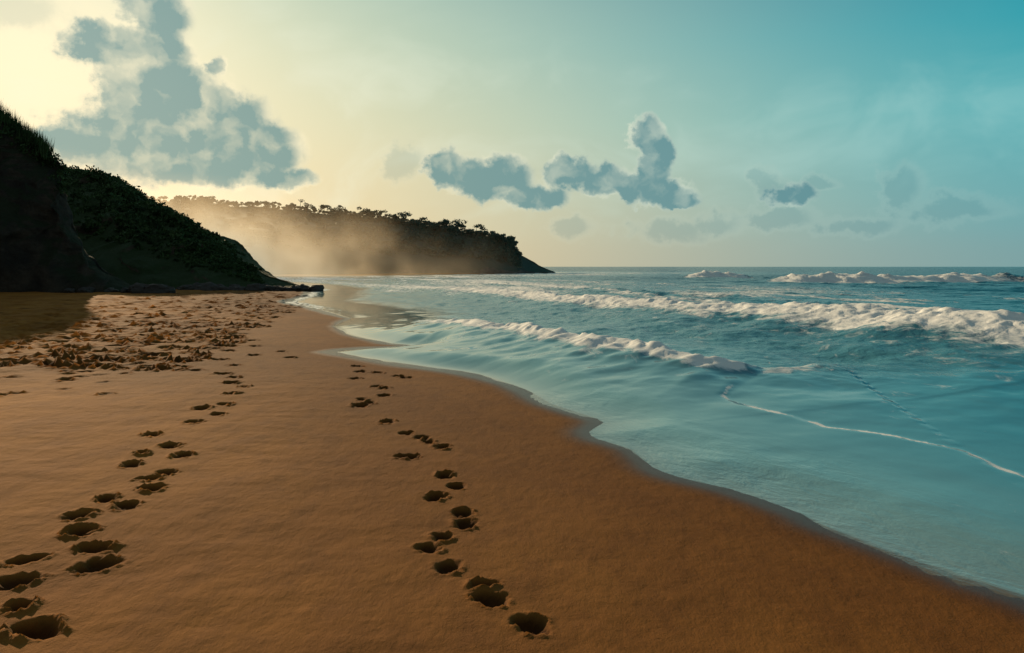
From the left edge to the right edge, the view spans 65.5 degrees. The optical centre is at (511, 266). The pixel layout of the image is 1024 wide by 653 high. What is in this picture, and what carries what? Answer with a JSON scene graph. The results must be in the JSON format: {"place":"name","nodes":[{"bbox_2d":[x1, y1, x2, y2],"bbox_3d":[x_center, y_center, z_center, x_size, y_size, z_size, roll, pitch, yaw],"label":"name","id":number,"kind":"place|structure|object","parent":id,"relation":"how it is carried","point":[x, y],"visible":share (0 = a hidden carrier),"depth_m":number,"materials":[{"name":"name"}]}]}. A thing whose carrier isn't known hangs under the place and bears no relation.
{"place":"outdoors","nodes":[
{"label":"outdoors","id":0,"kind":"place"},
{"bbox_2d":[0,111,130,292],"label":"sea cliff","id":1,"kind":"structure","parent":0,"point":[41,250],"depth_m":45.18,"materials":[{"name":"black stone"}]},
{"bbox_2d":[0,98,63,167],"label":"cliff grass","id":2,"kind":"structure","parent":1,"relation":"on","point":[13,112],"depth_m":47.91,"materials":[{"name":"green plant"}]},
{"bbox_2d":[0,106,70,195],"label":"cliff shrubs","id":3,"kind":"object","parent":1,"relation":"on","point":[57,168],"visible":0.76,"depth_m":47.55,"materials":[{"name":"green plant"}]},
{"bbox_2d":[64,169,299,288],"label":"green hill","id":4,"kind":"structure","parent":0,"point":[131,262],"depth_m":55.33,"materials":[{"name":"green plant"}]},
{"bbox_2d":[63,166,271,281],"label":"hill shrubs","id":5,"kind":"object","parent":4,"relation":"on","point":[140,203],"visible":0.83,"depth_m":61.11,"materials":[{"name":"green plant"}]},
{"bbox_2d":[159,202,554,273],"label":"distant headland","id":6,"kind":"structure","parent":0,"point":[279,258],"depth_m":174.34,"materials":[{"name":"green plant"}]},
{"bbox_2d":[154,194,517,240],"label":"headland forest","id":7,"kind":"object","parent":6,"relation":"on","point":[441,224],"visible":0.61,"depth_m":207.70,"materials":[{"name":"green plant"}]},
{"bbox_2d":[158,200,523,265],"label":"headland shrubs","id":8,"kind":"object","parent":6,"relation":"on","point":[510,248],"visible":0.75,"depth_m":191.33,"materials":[{"name":"green plant"}]},
{"bbox_2d":[0,273,1023,652],"bbox_3d":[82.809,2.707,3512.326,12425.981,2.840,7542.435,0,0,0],"label":"sand beach","id":9,"kind":"structure","parent":0,"point":[228,471],"depth_m":4.87,"materials":[{"name":"brown sand"}]},
{"bbox_2d":[63,282,323,293],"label":"rocks","id":10,"kind":"object","parent":9,"relation":"on","point":[136,288],"visible":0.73,"depth_m":50.12,"materials":[{"name":"black stone"}]},
{"bbox_2d":[0,0,1023,266],"label":"sky","id":11,"kind":"structure","parent":0,"point":[592,133],"materials":[{"name":"blue"}]},
{"bbox_2d":[286,267,1023,599],"bbox_3d":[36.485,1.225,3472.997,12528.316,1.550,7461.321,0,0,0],"label":"sea","id":12,"kind":"structure","parent":0,"point":[880,408],"depth_m":10.13,"materials":[{"name":"liquid"}]}
]}

